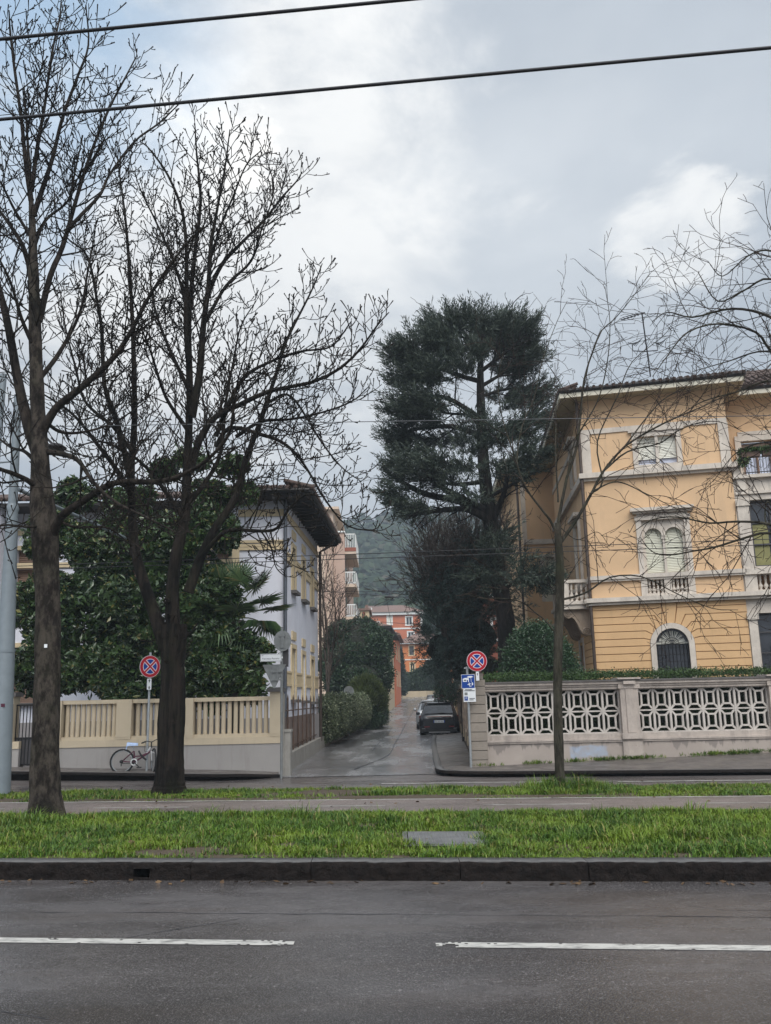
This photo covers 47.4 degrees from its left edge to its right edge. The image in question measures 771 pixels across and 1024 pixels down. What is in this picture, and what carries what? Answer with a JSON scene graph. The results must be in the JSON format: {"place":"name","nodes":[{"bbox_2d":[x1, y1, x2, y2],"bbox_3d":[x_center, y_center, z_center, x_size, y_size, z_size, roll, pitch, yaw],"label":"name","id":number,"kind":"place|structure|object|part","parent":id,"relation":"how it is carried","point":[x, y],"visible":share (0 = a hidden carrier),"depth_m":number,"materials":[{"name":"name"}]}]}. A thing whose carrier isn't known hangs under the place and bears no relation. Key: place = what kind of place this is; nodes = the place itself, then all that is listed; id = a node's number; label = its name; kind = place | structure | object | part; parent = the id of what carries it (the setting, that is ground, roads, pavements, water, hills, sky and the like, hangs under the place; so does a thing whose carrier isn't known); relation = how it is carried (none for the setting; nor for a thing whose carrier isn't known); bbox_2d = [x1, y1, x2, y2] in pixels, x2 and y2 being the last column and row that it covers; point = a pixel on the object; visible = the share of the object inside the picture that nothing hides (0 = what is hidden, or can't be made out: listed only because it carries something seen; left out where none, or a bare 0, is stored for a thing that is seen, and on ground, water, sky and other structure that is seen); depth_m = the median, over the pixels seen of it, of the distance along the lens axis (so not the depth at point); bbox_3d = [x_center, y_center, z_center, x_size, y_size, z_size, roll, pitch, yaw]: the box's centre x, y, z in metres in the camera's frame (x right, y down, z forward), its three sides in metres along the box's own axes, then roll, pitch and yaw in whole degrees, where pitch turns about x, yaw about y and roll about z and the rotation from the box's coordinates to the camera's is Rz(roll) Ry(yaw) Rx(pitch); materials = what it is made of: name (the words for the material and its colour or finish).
{"place":"outdoors","nodes":[
{"label":"outdoors","id":0,"kind":"place"},
{"bbox_2d":[11,767,278,773],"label":"pavement","id":1,"kind":"structure","parent":0,"point":[189,771],"depth_m":19.75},
{"bbox_2d":[110,739,156,771],"bbox_3d":[-5.638,5.498,19.794,1.101,0.770,0.504,-1,-12,0],"label":"bicycle","id":2,"kind":"object","parent":1,"relation":"on","point":[133,761],"visible":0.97,"depth_m":19.73,"materials":[{"name":"metal"}]},
{"bbox_2d":[139,652,159,770],"bbox_3d":[-5.456,4.600,20.132,0.213,2.745,0.498,-9,-15,34],"label":"no stopping sign","id":3,"kind":"object","parent":1,"relation":"on","point":[149,666],"visible":0.97,"depth_m":20.25,"materials":[{"name":"metal"}]},
{"bbox_2d":[260,627,290,778],"bbox_3d":[-2.479,4.277,19.819,0.703,3.350,0.133,-1,-12,0],"label":"sign post","id":4,"kind":"object","parent":1,"relation":"on","point":[282,643],"visible":1,"depth_m":19.97,"materials":[{"name":"grey metal"}]},
{"bbox_2d":[283,648,288,666],"bbox_3d":[-2.295,3.297,20.157,0.130,0.500,0.120,-1,-12,0],"label":"junction box","id":5,"kind":"object","parent":4,"relation":"attached to","point":[286,657],"visible":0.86,"depth_m":20.10,"materials":[{"name":"grey metal"}]},
{"bbox_2d":[0,479,341,740],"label":"house","id":6,"kind":"structure","parent":0,"point":[298,622],"depth_m":26.11,"materials":[{"name":"white paint"}]},
{"bbox_2d":[14,643,32,703],"bbox_3d":[-10.452,4.744,25.690,1.361,1.820,0.351,-1,-12,0],"label":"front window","id":7,"kind":"structure","parent":6,"relation":"in","point":[29,700],"depth_m":25.70,"materials":[{"name":"beige"}]},
{"bbox_2d":[17,546,32,589],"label":"front window","id":8,"kind":"structure","parent":6,"relation":"in","point":[22,573],"depth_m":26.48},
{"bbox_2d":[208,548,231,565],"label":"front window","id":9,"kind":"structure","parent":6,"relation":"in","point":[219,555],"depth_m":26.66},
{"bbox_2d":[291,530,300,595],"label":"window","id":10,"kind":"structure","parent":6,"relation":"in","point":[294,591],"depth_m":26.71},
{"bbox_2d":[291,631,300,702],"bbox_3d":[-2.740,4.570,25.910,0.360,2.060,1.020,-2,-12,3],"label":"window","id":11,"kind":"structure","parent":6,"relation":"in","point":[293,634],"depth_m":26.15,"materials":[{"name":"beige"}]},
{"bbox_2d":[301,544,309,604],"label":"window","id":12,"kind":"structure","parent":6,"relation":"in","point":[303,588],"depth_m":28.56,"materials":[{"name":"beige wood"}]},
{"bbox_2d":[301,638,309,702],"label":"window","id":13,"kind":"structure","parent":6,"relation":"in","point":[303,652],"depth_m":28.01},
{"bbox_2d":[310,556,317,611],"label":"window","id":14,"kind":"structure","parent":6,"relation":"in","point":[312,589],"depth_m":30.81,"materials":[{"name":"beige"}]},
{"bbox_2d":[310,644,318,703],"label":"window","id":15,"kind":"structure","parent":6,"relation":"in","point":[312,648],"depth_m":30.13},
{"bbox_2d":[0,0,416,40],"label":"overhead wire","id":16,"kind":"object","parent":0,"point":[314,8],"visible":1,"depth_m":5.70,"materials":[{"name":"black metal"}]},
{"bbox_2d":[318,591,407,591],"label":"overhead wire","id":17,"kind":"object","parent":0,"point":[368,591],"visible":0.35,"depth_m":45.96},
{"bbox_2d":[275,697,458,777],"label":"side street","id":18,"kind":"structure","parent":0,"point":[412,745],"depth_m":27.76,"materials":[{"name":"grey asphalt"}]},
{"bbox_2d":[344,686,353,736],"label":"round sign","id":19,"kind":"object","parent":18,"relation":"on","point":[350,689],"visible":0.61,"depth_m":41.17,"materials":[{"name":"metal"}]},
{"bbox_2d":[349,707,429,768],"bbox_3d":[0.394,12.848,54.531,3.432,0.925,68.074,-2,-12,1],"label":"side street joint","id":20,"kind":"object","parent":18,"relation":"on","point":[389,753],"visible":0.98,"depth_m":27.56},
{"bbox_2d":[413,700,436,728],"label":"parked car","id":21,"kind":"object","parent":18,"relation":"on","point":[421,705],"visible":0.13,"depth_m":47.83,"materials":[{"name":"silver metal"}]},
{"bbox_2d":[426,694,447,700],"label":"parked car","id":22,"kind":"object","parent":18,"relation":"on","point":[429,697],"visible":0.02,"depth_m":69.94,"materials":[{"name":"grey paint"}]},
{"bbox_2d":[416,701,458,734],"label":"parked car","id":23,"kind":"object","parent":18,"relation":"on","point":[439,717],"visible":0.89,"depth_m":40.52,"materials":[{"name":"paint"}]},
{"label":"rear window","id":24,"kind":"part","parent":23,"relation":"part of","materials":[{"name":"grey glass"}]},
{"bbox_2d":[0,780,770,801],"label":"verge","id":25,"kind":"structure","parent":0,"point":[400,796],"depth_m":14.20,"materials":[{"name":"plant"}]},
{"bbox_2d":[0,373,126,793],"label":"street mast","id":26,"kind":"object","parent":25,"relation":"on","point":[7,620],"visible":0.65,"depth_m":16.87,"materials":[{"name":"grey metal"}]},
{"bbox_2d":[5,101,400,794],"bbox_3d":[-3.538,-1.906,16.975,7.503,14.125,4.194,-1,-12,0],"label":"street tree","id":27,"kind":"object","parent":25,"relation":"on","point":[169,631],"visible":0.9,"depth_m":16.91,"materials":[{"name":"brown plant"}]},
{"bbox_2d":[511,772,626,790],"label":"grass","id":28,"kind":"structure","parent":25,"relation":"on","point":[571,783],"depth_m":14.72,"materials":[{"name":"green plant"}]},
{"bbox_2d":[433,225,770,787],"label":"street tree","id":29,"kind":"object","parent":25,"relation":"on","point":[559,539],"visible":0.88,"depth_m":16.00,"materials":[{"name":"brown plant"}]},
{"bbox_2d":[588,176,770,630],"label":"street tree","id":30,"kind":"object","parent":25,"relation":"on","point":[759,313],"visible":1,"depth_m":13.66,"materials":[{"name":"brown plant"}]},
{"bbox_2d":[0,880,770,1023],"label":"road","id":31,"kind":"structure","parent":0,"point":[386,961],"depth_m":5.84,"materials":[{"name":"grey asphalt"}]},
{"bbox_2d":[2,886,726,1018],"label":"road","id":32,"kind":"structure","parent":31,"relation":"on","point":[334,913],"depth_m":6.87,"materials":[{"name":"grey asphalt"}]},
{"bbox_2d":[0,857,770,881],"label":"kerb","id":33,"kind":"structure","parent":31,"relation":"on","point":[679,869],"depth_m":8.24,"materials":[{"name":"stone"}]},
{"bbox_2d":[0,937,770,950],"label":"road marking","id":34,"kind":"object","parent":31,"relation":"on","point":[461,944],"visible":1,"depth_m":6.01,"materials":[{"name":"paint"}]},
{"bbox_2d":[0,780,770,885],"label":"fallen leaves","id":35,"kind":"object","parent":31,"relation":"on","point":[579,882],"visible":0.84,"depth_m":8.40,"materials":[{"name":"brown plant"}]},
{"bbox_2d":[0,795,770,813],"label":"cycle path","id":36,"kind":"structure","parent":0,"point":[569,803],"depth_m":12.83,"materials":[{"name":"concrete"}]},
{"bbox_2d":[0,796,770,808],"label":"cycle path marking","id":37,"kind":"object","parent":36,"relation":"on","point":[391,799],"visible":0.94,"depth_m":13.20,"materials":[{"name":"paint"}]},
{"bbox_2d":[0,415,770,427],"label":"overhead wire","id":38,"kind":"object","parent":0,"point":[404,421],"visible":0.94,"depth_m":14.03,"materials":[{"name":"black metal"}]},
{"bbox_2d":[0,0,770,523],"label":"sky","id":39,"kind":"structure","parent":0,"point":[481,185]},
{"bbox_2d":[0,799,770,857],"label":"verge","id":40,"kind":"structure","parent":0,"point":[190,850],"depth_m":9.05,"materials":[{"name":"green plant"}]},
{"bbox_2d":[0,0,286,816],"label":"street tree","id":41,"kind":"object","parent":40,"relation":"on","point":[46,521],"visible":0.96,"depth_m":13.54,"materials":[{"name":"grey plant"}]},
{"bbox_2d":[402,831,486,848],"bbox_3d":[0.638,3.535,9.470,0.900,0.050,1.128,-1,-12,0],"label":"manhole cover","id":42,"kind":"object","parent":40,"relation":"on","point":[445,837],"visible":0.59,"depth_m":9.49,"materials":[{"name":"stone"}]},
{"bbox_2d":[0,46,770,120],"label":"overhead wire","id":43,"kind":"object","parent":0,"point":[396,82],"visible":1,"depth_m":6.33,"materials":[{"name":"black metal"}]},
{"bbox_2d":[11,765,770,791],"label":"road","id":44,"kind":"structure","parent":0,"point":[418,780],"depth_m":18.11,"materials":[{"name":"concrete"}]},
{"bbox_2d":[11,771,279,780],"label":"pavement left kerb","id":45,"kind":"structure","parent":44,"relation":"on","point":[24,775],"depth_m":19.35,"materials":[{"name":"stone"}]},
{"bbox_2d":[382,780,741,783],"bbox_3d":[0.210,5.306,16.937,28.215,0.001,1.692,-3,-12,7],"label":"road marking","id":46,"kind":"object","parent":44,"relation":"on","point":[617,781],"visible":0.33,"depth_m":17.10,"materials":[{"name":"paint"}]},
{"bbox_2d":[432,735,770,776],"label":"pavement kerb","id":47,"kind":"structure","parent":44,"relation":"on","point":[438,765],"depth_m":18.33,"materials":[{"name":"stone"}]},
{"bbox_2d":[436,733,770,770],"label":"pavement","id":48,"kind":"structure","parent":0,"point":[453,752],"depth_m":19.58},
{"bbox_2d":[461,651,486,766],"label":"traffic signs","id":49,"kind":"object","parent":48,"relation":"on","point":[476,661],"visible":0.98,"depth_m":20.32,"materials":[{"name":"metal"}]},
{"bbox_2d":[474,747,770,766],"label":"weeds","id":50,"kind":"object","parent":48,"relation":"on","point":[731,752],"visible":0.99,"depth_m":20.15,"materials":[{"name":"green plant"}]},
{"bbox_3d":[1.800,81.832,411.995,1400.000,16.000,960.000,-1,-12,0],"label":"ground","id":51,"kind":"structure","parent":0,"visible":0},
{"bbox_2d":[14,442,279,716],"bbox_3d":[-6.135,2.231,22.471,7.168,8.836,3.220,-1,-12,0],"label":"magnolia tree","id":52,"kind":"object","parent":51,"relation":"on","point":[103,661],"visible":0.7,"depth_m":21.59,"materials":[{"name":"green plant"}]},
{"bbox_2d":[12,687,292,775],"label":"fence wall","id":53,"kind":"structure","parent":51,"relation":"on","point":[246,750],"depth_m":20.26,"materials":[{"name":"beige paint"}]},
{"bbox_2d":[15,704,32,765],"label":"garden gate","id":54,"kind":"structure","parent":53,"relation":"attached to","point":[25,751],"depth_m":20.36,"materials":[{"name":"metal"}]},
{"bbox_2d":[184,559,296,732],"bbox_3d":[-3.549,3.711,21.560,2.837,5.436,1.786,3,-13,-17],"label":"fan palm","id":55,"kind":"object","parent":51,"relation":"on","point":[273,628],"visible":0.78,"depth_m":21.89,"materials":[{"name":"green palm leaf"},{"name":"brown bark"}]},
{"bbox_2d":[285,695,360,768],"bbox_3d":[-2.004,9.108,38.613,0.576,1.960,36.725,-2,-12,2],"label":"lane fence","id":56,"kind":"object","parent":51,"relation":"on","point":[304,748],"visible":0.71,"depth_m":25.80,"materials":[{"name":"metal"}]},
{"bbox_2d":[317,506,359,695],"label":"apartment block","id":57,"kind":"structure","parent":51,"relation":"on","point":[346,562],"depth_m":66.69,"materials":[{"name":"paint"}]},
{"bbox_2d":[317,521,366,695],"bbox_3d":[-2.232,4.390,37.778,2.810,8.277,2.668,-12,-16,40],"label":"bare shrub","id":58,"kind":"object","parent":51,"relation":"on","point":[328,668],"visible":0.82,"depth_m":37.79,"materials":[{"name":"brown plant"}]},
{"bbox_2d":[318,689,373,744],"bbox_3d":[-1.775,9.216,40.223,1.974,2.306,17.693,-2,-12,5],"label":"lane hedge","id":59,"kind":"object","parent":51,"relation":"on","point":[343,713],"visible":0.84,"depth_m":34.18,"materials":[{"name":"green plant"}]},
{"bbox_2d":[318,613,397,693],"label":"evergreen tree","id":60,"kind":"object","parent":51,"relation":"on","point":[376,649],"visible":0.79,"depth_m":53.49,"materials":[{"name":"green plant"}]},
{"bbox_2d":[354,605,379,622],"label":"terrace house","id":61,"kind":"structure","parent":51,"relation":"on","point":[366,610],"depth_m":83.84,"materials":[{"name":"white paint"}]},
{"bbox_2d":[346,671,391,712],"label":"golden bush","id":62,"kind":"object","parent":51,"relation":"on","point":[370,685],"visible":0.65,"depth_m":49.25,"materials":[{"name":"green plant"}]},
{"bbox_2d":[321,591,417,598],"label":"overhead wire","id":63,"kind":"object","parent":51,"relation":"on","point":[366,594],"visible":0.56,"depth_m":45.76,"materials":[{"name":"black metal"}]},
{"bbox_2d":[384,593,393,632],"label":"hanging lamp","id":64,"kind":"object","parent":63,"relation":"hanging from","point":[386,597],"visible":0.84,"depth_m":60.06,"materials":[{"name":"grey metal"}]},
{"bbox_2d":[360,698,392,729],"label":"dark hedge","id":65,"kind":"object","parent":51,"relation":"on","point":[378,720],"visible":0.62,"depth_m":48.92,"materials":[{"name":"green plant"}]},
{"bbox_2d":[327,618,431,625],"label":"overhead wire","id":66,"kind":"object","parent":51,"relation":"on","point":[373,621],"visible":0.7,"depth_m":51.49,"materials":[{"name":"black metal"}]},
{"bbox_2d":[377,622,399,710],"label":"old house","id":67,"kind":"structure","parent":51,"relation":"on","point":[392,691],"depth_m":84.19,"materials":[{"name":"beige paint"}]},
{"bbox_2d":[17,539,769,566],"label":"overhead wire","id":68,"kind":"object","parent":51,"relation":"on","point":[404,552],"visible":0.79,"depth_m":18.73,"materials":[{"name":"black metal"}]},
{"bbox_2d":[368,605,422,656],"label":"tall red house","id":69,"kind":"structure","parent":51,"relation":"on","point":[397,616],"depth_m":149.46,"materials":[{"name":"paint"}]},
{"bbox_2d":[386,615,392,624],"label":"window","id":70,"kind":"structure","parent":69,"relation":"in","point":[388,618],"depth_m":149.50,"materials":[{"name":"white paint"}]},
{"bbox_2d":[405,616,412,625],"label":"window","id":71,"kind":"structure","parent":69,"relation":"in","point":[408,619],"depth_m":149.50,"materials":[{"name":"white paint"}]},
{"bbox_2d":[407,631,414,636],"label":"window","id":72,"kind":"structure","parent":69,"relation":"in","point":[409,633],"depth_m":149.02,"materials":[{"name":"white paint"}]},
{"bbox_2d":[25,544,770,569],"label":"overhead wire","id":73,"kind":"object","parent":51,"relation":"on","point":[395,557],"visible":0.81,"depth_m":18.71,"materials":[{"name":"black metal"}]},
{"bbox_2d":[394,632,403,705],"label":"red house","id":74,"kind":"structure","parent":51,"relation":"on","point":[397,680],"depth_m":96.11,"materials":[{"name":"paint"}]},
{"bbox_2d":[400,643,409,698],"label":"cypress tree","id":75,"kind":"object","parent":51,"relation":"on","point":[404,684],"visible":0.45,"depth_m":106.78,"materials":[{"name":"green plant"}]},
{"bbox_2d":[401,691,433,697],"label":"end wall","id":76,"kind":"structure","parent":51,"relation":"on","point":[418,693],"depth_m":111.60,"materials":[{"name":"beige paint"}]},
{"bbox_2d":[400,633,453,679],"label":"orange house","id":77,"kind":"structure","parent":51,"relation":"on","point":[408,646],"depth_m":124.52,"materials":[{"name":"paint"}]},
{"bbox_2d":[408,645,414,655],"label":"window","id":78,"kind":"structure","parent":77,"relation":"in","point":[410,647],"depth_m":124.67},
{"bbox_2d":[409,662,415,671],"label":"window","id":79,"kind":"structure","parent":77,"relation":"in","point":[414,665],"depth_m":124.21,"materials":[{"name":"white glass"}]},
{"bbox_2d":[406,657,449,690],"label":"end hedge","id":80,"kind":"object","parent":51,"relation":"on","point":[417,683],"visible":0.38,"depth_m":113.73,"materials":[{"name":"green plant"}]},
{"bbox_2d":[431,680,457,704],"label":"flowering bush","id":81,"kind":"object","parent":51,"relation":"on","point":[442,695],"visible":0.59,"depth_m":43.87,"materials":[{"name":"green plant"}]},
{"bbox_2d":[365,478,532,667],"bbox_3d":[2.556,2.219,33.554,6.685,7.403,7.028,-1,-12,0],"label":"bare thicket","id":82,"kind":"object","parent":51,"relation":"on","point":[435,560],"visible":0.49,"depth_m":32.62,"materials":[{"name":"brown plant"}]},
{"bbox_2d":[365,289,574,681],"bbox_3d":[3.055,-1.065,30.564,7.706,15.125,5.458,-1,-12,0],"label":"cedar tree","id":83,"kind":"object","parent":51,"relation":"on","point":[412,362],"visible":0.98,"depth_m":30.25,"materials":[{"name":"green plant"}]},
{"bbox_2d":[401,521,539,740],"bbox_3d":[3.078,4.564,33.512,5.310,8.287,6.720,-1,-12,0],"label":"conifer tree","id":84,"kind":"object","parent":51,"relation":"on","point":[469,638],"visible":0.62,"depth_m":31.90,"materials":[{"name":"green plant"}]},
{"bbox_2d":[457,680,489,751],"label":"lane wall","id":85,"kind":"structure","parent":51,"relation":"on","point":[463,714],"depth_m":30.58,"materials":[{"name":"concrete"}]},
{"bbox_2d":[479,597,497,681],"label":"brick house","id":86,"kind":"structure","parent":51,"relation":"on","point":[495,655],"depth_m":46.76,"materials":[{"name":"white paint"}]},
{"bbox_2d":[494,617,583,681],"bbox_3d":[4.192,5.024,23.635,2.648,4.395,2.727,-1,-12,0],"label":"clipped bush","id":87,"kind":"object","parent":51,"relation":"on","point":[530,648],"visible":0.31,"depth_m":23.34,"materials":[{"name":"green plant"}]},
{"bbox_2d":[467,673,770,766],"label":"garden wall","id":88,"kind":"structure","parent":51,"relation":"on","point":[630,737],"depth_m":20.47,"materials":[{"name":"concrete"}]},
{"bbox_2d":[482,664,770,733],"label":"clipped hedge","id":89,"kind":"object","parent":51,"relation":"on","point":[694,672],"visible":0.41,"depth_m":21.03,"materials":[{"name":"green plant"}]},
{"bbox_2d":[492,369,770,679],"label":"villa","id":90,"kind":"object","parent":51,"relation":"on","point":[602,633],"visible":0.53,"depth_m":27.06,"materials":[{"name":"paint"}]},
{"bbox_2d":[540,554,555,601],"bbox_3d":[6.657,2.678,35.655,0.690,1.920,0.188,-2,-12,2],"label":"wing window","id":91,"kind":"structure","parent":90,"relation":"in","point":[549,597],"depth_m":35.72,"materials":[{"name":"glass"}]},
{"bbox_2d":[563,436,576,489],"bbox_3d":[6.324,-1.645,30.034,0.240,1.530,1.400,-2,-12,4],"label":"side window","id":92,"kind":"structure","parent":90,"relation":"in","point":[570,446],"depth_m":29.78,"materials":[{"name":"stone"}]},
{"bbox_2d":[568,512,583,586],"bbox_3d":[6.393,1.303,29.453,0.240,2.340,1.500,-2,-12,4],"label":"side window","id":93,"kind":"structure","parent":90,"relation":"in","point":[573,516],"depth_m":29.23,"materials":[{"name":"stone"}]},
{"bbox_2d":[578,637,585,679],"bbox_3d":[6.616,5.394,29.283,0.080,2.340,1.080,-2,-12,4],"label":"side door","id":94,"kind":"structure","parent":90,"relation":"in","point":[581,640],"depth_m":29.29,"materials":[{"name":"stone"}]},
{"bbox_2d":[621,312,666,376],"bbox_3d":[8.780,-5.749,29.749,1.491,2.402,0.464,-1,-12,0],"label":"television aerial","id":95,"kind":"object","parent":90,"relation":"on","point":[638,314],"visible":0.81,"depth_m":29.80,"materials":[{"name":"grey metal"}]},
{"bbox_2d":[628,426,683,468],"bbox_3d":[8.503,-1.954,27.542,1.670,1.285,0.393,-4,-12,13],"label":"square window","id":96,"kind":"structure","parent":90,"relation":"in","point":[671,460],"depth_m":27.49,"materials":[{"name":"stone"}]},
{"bbox_2d":[630,504,693,573],"bbox_3d":[8.502,0.856,26.823,1.860,2.020,0.460,-4,-12,13],"label":"twin window","id":97,"kind":"structure","parent":90,"relation":"in","point":[669,564],"depth_m":26.92,"materials":[{"name":"stone"}]},
{"bbox_2d":[650,623,696,677],"bbox_3d":[8.587,4.625,26.111,1.260,2.630,0.275,-4,-12,13],"label":"arched window","id":98,"kind":"structure","parent":90,"relation":"in","point":[677,648],"depth_m":26.25,"materials":[{"name":"stone"}]},
{"bbox_2d":[735,453,751,468],"bbox_3d":[10.828,-1.542,26.640,0.524,0.549,0.520,-1,-12,0],"label":"potted plant","id":99,"kind":"object","parent":90,"relation":"on","point":[739,460],"visible":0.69,"depth_m":26.57,"materials":[{"name":"green plant"}]},
{"bbox_2d":[737,445,760,457],"bbox_3d":[11.027,-1.834,26.640,0.766,0.374,0.493,-5,-13,19],"label":"flower box","id":100,"kind":"object","parent":90,"relation":"attached to","point":[751,451],"visible":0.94,"depth_m":26.50,"materials":[{"name":"green plant"}]},
{"bbox_2d":[734,434,770,474],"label":"balcony door","id":101,"kind":"structure","parent":90,"relation":"in","point":[767,436],"depth_m":28.13,"materials":[{"name":"stone"}]},
{"bbox_2d":[749,500,770,565],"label":"loggia window","id":102,"kind":"structure","parent":90,"relation":"in","point":[758,548],"depth_m":26.45,"materials":[{"name":"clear glass"}]},
{"bbox_2d":[758,613,770,673],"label":"glazed door","id":103,"kind":"structure","parent":90,"relation":"in","point":[764,634],"depth_m":25.86,"materials":[{"name":"grey glass"}]},
{"bbox_2d":[760,444,770,456],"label":"flower box","id":104,"kind":"object","parent":90,"relation":"attached to","point":[766,453],"visible":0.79,"depth_m":26.40,"materials":[{"name":"green plant"}]},
{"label":"hill","id":105,"kind":"structure","parent":0,"visible":0},
{"bbox_2d":[343,505,655,634],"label":"forest","id":106,"kind":"object","parent":105,"relation":"on","point":[374,568],"visible":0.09,"depth_m":293.21,"materials":[{"name":"green plant"}]}
]}

